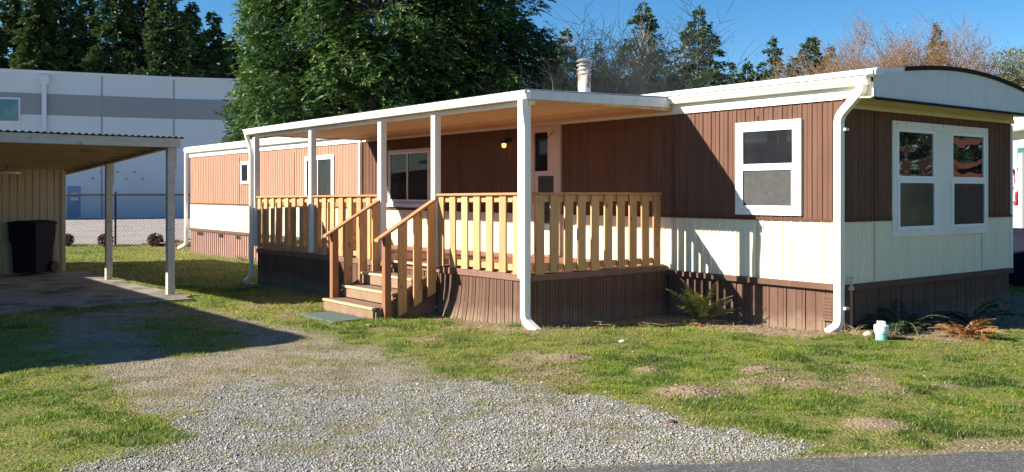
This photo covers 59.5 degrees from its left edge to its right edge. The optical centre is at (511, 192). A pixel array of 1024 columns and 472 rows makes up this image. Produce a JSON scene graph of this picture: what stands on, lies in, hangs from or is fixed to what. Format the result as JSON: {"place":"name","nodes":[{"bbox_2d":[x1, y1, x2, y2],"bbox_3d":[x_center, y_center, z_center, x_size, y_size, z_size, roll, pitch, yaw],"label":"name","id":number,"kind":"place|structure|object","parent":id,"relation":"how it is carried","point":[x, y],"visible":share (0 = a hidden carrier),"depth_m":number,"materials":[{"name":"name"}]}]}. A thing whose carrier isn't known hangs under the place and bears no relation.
{"place":"outdoors","nodes":[
{"label":"outdoors","id":0,"kind":"place"},
{"bbox_2d":[0,217,1023,471],"bbox_3d":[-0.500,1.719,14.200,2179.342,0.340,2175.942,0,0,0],"label":"ground","id":1,"kind":"structure","parent":0,"point":[844,425],"depth_m":7.57,"materials":[{"name":"green plant"}]},
{"bbox_2d":[0,4,12,68],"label":"fir tree","id":2,"kind":"object","parent":1,"relation":"on","point":[4,46],"visible":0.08,"depth_m":94.88,"materials":[{"name":"green plant"}]},
{"bbox_2d":[0,0,27,55],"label":"fir tree","id":3,"kind":"object","parent":1,"relation":"on","point":[10,15],"visible":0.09,"depth_m":97.23,"materials":[{"name":"green plant"}]},
{"bbox_2d":[0,168,65,274],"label":"storage shed","id":4,"kind":"structure","parent":1,"relation":"on","point":[31,194],"depth_m":19.55,"materials":[{"name":"beige"}]},
{"bbox_2d":[7,0,69,70],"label":"fir tree","id":5,"kind":"object","parent":1,"relation":"on","point":[28,53],"visible":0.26,"depth_m":90.94,"materials":[{"name":"green plant"}]},
{"bbox_2d":[37,0,94,71],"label":"fir tree","id":6,"kind":"object","parent":1,"relation":"on","point":[67,16],"visible":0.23,"depth_m":93.51,"materials":[{"name":"green plant"}]},
{"bbox_2d":[66,233,74,245],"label":"shrub","id":7,"kind":"object","parent":1,"relation":"on","point":[69,238],"visible":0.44,"depth_m":30.95,"materials":[{"name":"brown plant"}]},
{"bbox_2d":[66,0,110,68],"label":"fir tree","id":8,"kind":"object","parent":1,"relation":"on","point":[86,7],"visible":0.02,"depth_m":99.97,"materials":[{"name":"green plant"}]},
{"bbox_2d":[0,271,192,313],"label":"carport slab","id":9,"kind":"structure","parent":1,"relation":"on","point":[20,293],"depth_m":15.47,"materials":[{"name":"concrete"}]},
{"bbox_2d":[6,220,58,272],"bbox_3d":[-10.355,1.169,19.385,0.700,1.154,0.805,0,0,8],"label":"wheelie bin","id":10,"kind":"object","parent":9,"relation":"on","point":[31,242],"visible":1,"depth_m":19.09,"materials":[{"name":"black plastic"}]},
{"bbox_2d":[0,129,185,293],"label":"carport","id":11,"kind":"object","parent":9,"relation":"on","point":[71,153],"visible":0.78,"depth_m":15.24,"materials":[{"name":"white wood"}]},
{"bbox_2d":[0,165,20,173],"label":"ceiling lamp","id":12,"kind":"object","parent":11,"relation":"hanging from","point":[6,171],"visible":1,"depth_m":17.88,"materials":[{"name":"beige metal"}]},
{"bbox_2d":[97,233,113,246],"bbox_3d":[-14.060,1.645,31.003,0.582,0.550,0.549,0,0,0],"label":"shrub","id":13,"kind":"object","parent":1,"relation":"on","point":[101,238],"visible":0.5,"depth_m":30.87,"materials":[{"name":"brown plant"}]},
{"bbox_2d":[75,0,147,74],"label":"fir tree","id":14,"kind":"object","parent":1,"relation":"on","point":[123,24],"visible":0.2,"depth_m":92.59,"materials":[{"name":"green plant"}]},
{"bbox_2d":[66,192,190,244],"bbox_3d":[-14.500,0.935,31.614,19.010,1.960,0.123,0,0,0],"label":"chain link fence","id":15,"kind":"object","parent":1,"relation":"on","point":[115,194],"visible":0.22,"depth_m":31.56,"materials":[{"name":"black metal"}]},
{"bbox_2d":[116,0,164,69],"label":"fir tree","id":16,"kind":"object","parent":1,"relation":"on","point":[142,19],"visible":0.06,"depth_m":96.44,"materials":[{"name":"green plant"}]},
{"bbox_2d":[146,233,163,246],"bbox_3d":[-12.330,1.629,30.995,0.572,0.545,0.552,0,0,0],"label":"shrub","id":17,"kind":"object","parent":1,"relation":"on","point":[153,238],"visible":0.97,"depth_m":30.89,"materials":[{"name":"brown plant"}]},
{"bbox_2d":[141,238,190,246],"bbox_3d":[-11.837,1.738,30.951,2.023,0.354,0.878,0,0,0],"label":"brush pile","id":18,"kind":"object","parent":1,"relation":"on","point":[177,243],"visible":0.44,"depth_m":30.90,"materials":[{"name":"brown wood"}]},
{"bbox_2d":[132,0,205,77],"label":"fir tree","id":19,"kind":"object","parent":1,"relation":"on","point":[158,44],"visible":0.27,"depth_m":91.67,"materials":[{"name":"green plant"}]},
{"bbox_2d":[171,2,221,77],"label":"fir tree","id":20,"kind":"object","parent":1,"relation":"on","point":[199,40],"visible":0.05,"depth_m":94.58,"materials":[{"name":"green plant"}]},
{"bbox_2d":[192,11,236,78],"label":"fir tree","id":21,"kind":"object","parent":1,"relation":"on","point":[214,48],"visible":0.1,"depth_m":95.98,"materials":[{"name":"green plant"}]},
{"bbox_2d":[219,36,244,78],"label":"fir tree","id":22,"kind":"object","parent":1,"relation":"on","point":[234,59],"visible":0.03,"depth_m":98.49,"materials":[{"name":"green plant"}]},
{"bbox_2d":[234,255,248,260],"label":"grass tuft","id":23,"kind":"object","parent":1,"relation":"on","point":[241,259],"visible":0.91,"depth_m":24.01,"materials":[{"name":"plant"}]},
{"bbox_2d":[223,4,289,141],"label":"cedar tree","id":24,"kind":"object","parent":1,"relation":"on","point":[243,80],"depth_m":42.34,"materials":[{"name":"green plant"}]},
{"bbox_2d":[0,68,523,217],"bbox_3d":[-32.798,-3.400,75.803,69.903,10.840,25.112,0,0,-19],"label":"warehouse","id":25,"kind":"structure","parent":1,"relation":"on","point":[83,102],"depth_m":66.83,"materials":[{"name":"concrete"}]},
{"bbox_2d":[0,97,19,122],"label":"window","id":26,"kind":"structure","parent":25,"relation":"in","point":[9,106],"depth_m":63.77,"materials":[{"name":"metal"}]},
{"bbox_2d":[66,185,81,217],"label":"door","id":27,"kind":"structure","parent":25,"relation":"in","point":[71,202],"depth_m":65.42,"materials":[{"name":"metal"}]},
{"bbox_2d":[214,0,374,143],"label":"cedar tree","id":28,"kind":"object","parent":1,"relation":"on","point":[271,18],"visible":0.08,"depth_m":37.42,"materials":[{"name":"green plant"}]},
{"bbox_2d":[300,311,363,321],"bbox_3d":[-2.468,1.715,12.327,0.500,0.040,1.000,0,0,-39],"label":"concrete landing slab","id":29,"kind":"object","parent":1,"relation":"on","point":[330,316],"visible":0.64,"depth_m":12.28,"materials":[{"name":"grey concrete"}]},
{"bbox_2d":[221,0,536,139],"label":"cedar tree","id":30,"kind":"object","parent":1,"relation":"on","point":[376,80],"visible":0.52,"depth_m":33.45,"materials":[{"name":"green plant"}]},
{"bbox_2d":[437,319,456,323],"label":"grass tuft","id":31,"kind":"object","parent":1,"relation":"on","point":[445,322],"visible":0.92,"depth_m":11.68,"materials":[{"name":"green plant"}]},
{"bbox_2d":[242,89,671,329],"bbox_3d":[-1.767,0.318,14.821,3.594,3.339,8.990,0,0,-39],"label":"covered porch","id":32,"kind":"object","parent":1,"relation":"on","point":[363,268],"visible":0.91,"depth_m":12.44,"materials":[{"name":"paint"}]},
{"bbox_2d":[368,0,569,102],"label":"cedar tree","id":33,"kind":"object","parent":1,"relation":"on","point":[536,47],"visible":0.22,"depth_m":36.50,"materials":[{"name":"green plant"}]},
{"bbox_2d":[0,296,1023,421],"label":"leaf litter","id":34,"kind":"object","parent":1,"relation":"on","point":[783,330],"visible":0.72,"depth_m":9.14,"materials":[{"name":"brown plant"}]},
{"bbox_2d":[505,320,523,327],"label":"grass tuft","id":35,"kind":"object","parent":1,"relation":"on","point":[515,324],"visible":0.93,"depth_m":11.24,"materials":[{"name":"green plant"}]},
{"bbox_2d":[32,320,1019,471],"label":"gravel stones","id":36,"kind":"object","parent":1,"relation":"on","point":[350,465],"visible":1,"depth_m":6.00,"materials":[{"name":"grey gravel"}]},
{"bbox_2d":[544,50,568,90],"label":"fir tree","id":37,"kind":"object","parent":1,"relation":"on","point":[557,70],"depth_m":57.69,"materials":[{"name":"green plant"}]},
{"bbox_2d":[456,43,657,97],"bbox_3d":[1.438,-2.014,36.196,8.968,8.600,8.985,0,0,0],"label":"bare tree","id":38,"kind":"object","parent":1,"relation":"on","point":[601,90],"visible":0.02,"depth_m":36.05,"materials":[{"name":"brown plant"}]},
{"bbox_2d":[550,27,595,90],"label":"fir tree","id":39,"kind":"object","parent":1,"relation":"on","point":[566,42],"visible":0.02,"depth_m":65.65,"materials":[{"name":"green plant"}]},
{"bbox_2d":[178,58,1023,331],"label":"mobile home","id":40,"kind":"object","parent":1,"relation":"on","point":[795,202],"visible":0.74,"depth_m":12.05,"materials":[{"name":"brown wood"}]},
{"bbox_2d":[240,161,248,183],"bbox_3d":[-7.340,-0.550,24.618,0.036,0.620,0.603,0,0,-39],"label":"window","id":41,"kind":"structure","parent":40,"relation":"in","point":[244,166],"depth_m":24.64,"materials":[{"name":"white paint"}]},
{"bbox_2d":[305,154,334,194],"bbox_3d":[-4.554,-0.330,21.136,0.048,1.100,1.482,0,0,-39],"label":"window","id":42,"kind":"structure","parent":40,"relation":"in","point":[325,164],"depth_m":20.95,"materials":[{"name":"white paint"}]},
{"bbox_2d":[388,148,430,203],"bbox_3d":[-2.079,-0.330,18.055,0.048,1.100,1.609,0,0,-39],"label":"window","id":43,"kind":"structure","parent":40,"relation":"in","point":[409,170],"depth_m":18.02,"materials":[{"name":"white glass"}]},
{"bbox_2d":[501,138,510,147],"bbox_3d":[-0.120,-0.863,15.494,0.162,0.175,0.140,0,0,-39],"label":"wall lamp","id":44,"kind":"object","parent":40,"relation":"attached to","point":[505,141],"visible":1,"depth_m":15.46,"materials":[{"name":"yellow glass"}]},
{"bbox_2d":[531,125,561,255],"bbox_3d":[0.555,-0.040,14.765,0.055,2.120,0.740,0,0,-39],"label":"door","id":45,"kind":"structure","parent":40,"relation":"in","point":[546,141],"depth_m":14.76,"materials":[{"name":"white paint"}]},
{"bbox_2d":[735,118,801,215],"bbox_3d":[3.250,-0.315,11.408,0.050,1.200,0.989,0,0,-39],"label":"window","id":46,"kind":"structure","parent":40,"relation":"in","point":[768,154],"depth_m":11.38,"materials":[{"name":"white paint"}]},
{"bbox_2d":[892,120,987,237],"bbox_3d":[5.723,-0.172,11.891,2.425,1.465,0.048,0,0,-36],"label":"window","id":47,"kind":"structure","parent":40,"relation":"in","point":[940,172],"depth_m":11.81,"materials":[{"name":"white paint"}]},
{"bbox_2d":[589,39,613,92],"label":"fir tree","id":48,"kind":"object","parent":1,"relation":"on","point":[597,60],"visible":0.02,"depth_m":87.90,"materials":[{"name":"green plant"}]},
{"bbox_2d":[492,0,762,94],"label":"bare tree","id":49,"kind":"object","parent":1,"relation":"on","point":[638,73],"visible":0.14,"depth_m":38.54,"materials":[{"name":"brown plant"}]},
{"bbox_2d":[589,318,682,326],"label":"dead twigs","id":50,"kind":"object","parent":1,"relation":"on","point":[658,323],"visible":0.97,"depth_m":11.34,"materials":[{"name":"brown wood"}]},
{"bbox_2d":[530,65,748,92],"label":"woods","id":51,"kind":"object","parent":1,"relation":"on","point":[726,81],"depth_m":93.87,"materials":[{"name":"plant"}]},
{"bbox_2d":[605,0,680,91],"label":"fir tree","id":52,"kind":"object","parent":1,"relation":"on","point":[652,22],"visible":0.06,"depth_m":73.63,"materials":[{"name":"green plant"}]},
{"bbox_2d":[666,419,675,422],"bbox_3d":[1.120,1.612,6.316,0.067,0.033,0.054,0,0,0],"label":"soil clod","id":53,"kind":"object","parent":1,"relation":"on","point":[670,421],"visible":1,"depth_m":6.30,"materials":[{"name":"brown soil"}]},
{"bbox_2d":[680,322,711,327],"bbox_3d":[2.389,1.674,11.351,0.444,0.085,0.585,0,0,-23],"label":"dry fern","id":54,"kind":"object","parent":1,"relation":"on","point":[695,323],"visible":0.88,"depth_m":11.33,"materials":[{"name":"brown plant"}]},
{"bbox_2d":[662,5,735,90],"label":"fir tree","id":55,"kind":"object","parent":1,"relation":"on","point":[704,30],"visible":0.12,"depth_m":71.54,"materials":[{"name":"green plant"}]},
{"bbox_2d":[661,276,738,323],"bbox_3d":[2.447,1.397,11.661,0.797,0.599,0.940,0,0,-36],"label":"fern","id":56,"kind":"object","parent":1,"relation":"on","point":[697,306],"visible":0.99,"depth_m":11.54,"materials":[{"name":"green plant"}]},
{"bbox_2d":[725,62,739,84],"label":"fir tree","id":57,"kind":"object","parent":1,"relation":"on","point":[732,76],"visible":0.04,"depth_m":87.92,"materials":[{"name":"green plant"}]},
{"bbox_2d":[738,58,757,82],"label":"fir tree","id":58,"kind":"object","parent":1,"relation":"on","point":[752,75],"visible":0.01,"depth_m":83.83,"materials":[{"name":"green plant"}]},
{"bbox_2d":[754,35,795,81],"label":"fir tree","id":59,"kind":"object","parent":1,"relation":"on","point":[769,73],"visible":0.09,"depth_m":83.75,"materials":[{"name":"green plant"}]},
{"bbox_2d":[787,56,799,76],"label":"fir tree","id":60,"kind":"object","parent":1,"relation":"on","point":[790,65],"visible":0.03,"depth_m":91.97,"materials":[{"name":"green plant"}]},
{"bbox_2d":[792,36,828,75],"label":"fir tree","id":61,"kind":"object","parent":1,"relation":"on","point":[815,44],"visible":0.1,"depth_m":89.63,"materials":[{"name":"green plant"}]},
{"bbox_2d":[821,44,837,73],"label":"fir tree","id":62,"kind":"object","parent":1,"relation":"on","point":[831,48],"visible":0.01,"depth_m":83.84,"materials":[{"name":"green plant"}]},
{"bbox_2d":[848,277,853,329],"bbox_3d":[4.006,1.335,10.581,0.069,0.670,0.069,0,0,-39],"label":"water pipe","id":63,"kind":"object","parent":1,"relation":"on","point":[850,287],"visible":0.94,"depth_m":10.57,"materials":[{"name":"grey metal"}]},
{"bbox_2d":[838,325,871,334],"bbox_3d":[3.922,1.560,10.212,0.409,0.134,0.375,0,0,29],"label":"grass tuft","id":64,"kind":"object","parent":1,"relation":"on","point":[854,331],"visible":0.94,"depth_m":10.22,"materials":[{"name":"plant"}]},
{"bbox_2d":[761,10,955,80],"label":"bare tree","id":65,"kind":"object","parent":1,"relation":"on","point":[823,62],"visible":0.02,"depth_m":53.02,"materials":[{"name":"brown plant"}]},
{"bbox_2d":[755,5,963,79],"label":"bare tree","id":66,"kind":"object","parent":1,"relation":"on","point":[853,67],"visible":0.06,"depth_m":50.65,"materials":[{"name":"brown plant"}]},
{"bbox_2d":[863,331,873,337],"bbox_3d":[4.008,1.600,10.081,0.114,0.100,0.104,0,0,31],"label":"stone","id":67,"kind":"object","parent":1,"relation":"on","point":[870,333],"visible":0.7,"depth_m":10.05,"materials":[{"name":"white stone"}]},
{"bbox_2d":[776,27,979,76],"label":"bare tree","id":68,"kind":"object","parent":1,"relation":"on","point":[871,56],"visible":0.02,"depth_m":51.16,"materials":[{"name":"brown plant"}]},
{"bbox_2d":[874,321,888,339],"bbox_3d":[4.082,1.546,9.904,0.156,0.255,0.156,0,0,0],"label":"cleanout pipe","id":69,"kind":"object","parent":1,"relation":"on","point":[881,329],"visible":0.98,"depth_m":9.85,"materials":[{"name":"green plastic"}]},
{"bbox_2d":[854,299,955,335],"bbox_3d":[4.663,1.512,10.762,1.361,0.374,0.962,0,0,-34],"label":"fern","id":70,"kind":"object","parent":1,"relation":"on","point":[895,324],"visible":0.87,"depth_m":10.77,"materials":[{"name":"green plant"}]},
{"bbox_2d":[843,7,1013,79],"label":"bare tree","id":71,"kind":"object","parent":1,"relation":"on","point":[956,54],"visible":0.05,"depth_m":47.98,"materials":[{"name":"brown plant"}]},
{"bbox_2d":[904,301,963,328],"bbox_3d":[5.233,1.508,11.218,0.882,0.350,0.902,0,0,-42],"label":"strappy plant","id":72,"kind":"object","parent":1,"relation":"on","point":[942,318],"visible":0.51,"depth_m":11.25,"materials":[{"name":"green plant"}]},
{"bbox_2d":[924,22,948,65],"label":"fir tree","id":73,"kind":"object","parent":1,"relation":"on","point":[934,36],"visible":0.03,"depth_m":87.83,"materials":[{"name":"green plant"}]},
{"bbox_2d":[901,22,1023,76],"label":"bare tree","id":74,"kind":"object","parent":1,"relation":"on","point":[983,68],"visible":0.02,"depth_m":50.99,"materials":[{"name":"brown plant"}]},
{"bbox_2d":[929,318,1003,344],"bbox_3d":[5.052,1.507,10.014,0.566,0.288,0.908,0,0,-40],"label":"fern","id":75,"kind":"object","parent":1,"relation":"on","point":[973,328],"visible":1,"depth_m":9.91,"materials":[{"name":"brown plant"}]},
{"bbox_2d":[932,298,1023,325],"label":"fern","id":76,"kind":"object","parent":1,"relation":"on","point":[965,319],"visible":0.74,"depth_m":11.43,"materials":[{"name":"plant"}]},
{"bbox_2d":[978,46,1023,86],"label":"bare tree","id":77,"kind":"object","parent":1,"relation":"on","point":[1017,77],"visible":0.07,"depth_m":47.80,"materials":[{"name":"beige plant"}]},
{"bbox_2d":[1009,228,1023,285],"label":"wheelie bin","id":78,"kind":"object","parent":1,"relation":"on","point":[1016,277],"visible":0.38,"depth_m":16.85,"materials":[{"name":"plastic"}]},
{"bbox_2d":[1011,87,1023,227],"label":"neighbouring house","id":79,"kind":"structure","parent":1,"relation":"on","point":[1018,161],"depth_m":22.24,"materials":[{"name":"white paint"}]},
{"bbox_2d":[1013,167,1018,205],"bbox_3d":[11.319,-0.171,19.598,0.805,0.922,0.143,0,0,0],"label":"hanging cloth","id":80,"kind":"object","parent":79,"relation":"hanging from","point":[1016,187],"visible":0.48,"depth_m":19.59,"materials":[{"name":"white fabric"}]},
{"bbox_2d":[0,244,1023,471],"bbox_3d":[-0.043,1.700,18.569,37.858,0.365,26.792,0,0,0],"label":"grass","id":81,"kind":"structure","parent":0,"point":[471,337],"depth_m":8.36,"materials":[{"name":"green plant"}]},
{"bbox_2d":[0,0,1023,89],"label":"sky","id":82,"kind":"structure","parent":0,"point":[789,21],"materials":[{"name":"blue"}]},
{"bbox_2d":[499,450,1023,471],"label":"road","id":83,"kind":"structure","parent":0,"point":[1008,461],"depth_m":5.28,"materials":[{"name":"grey asphalt"}]}
]}

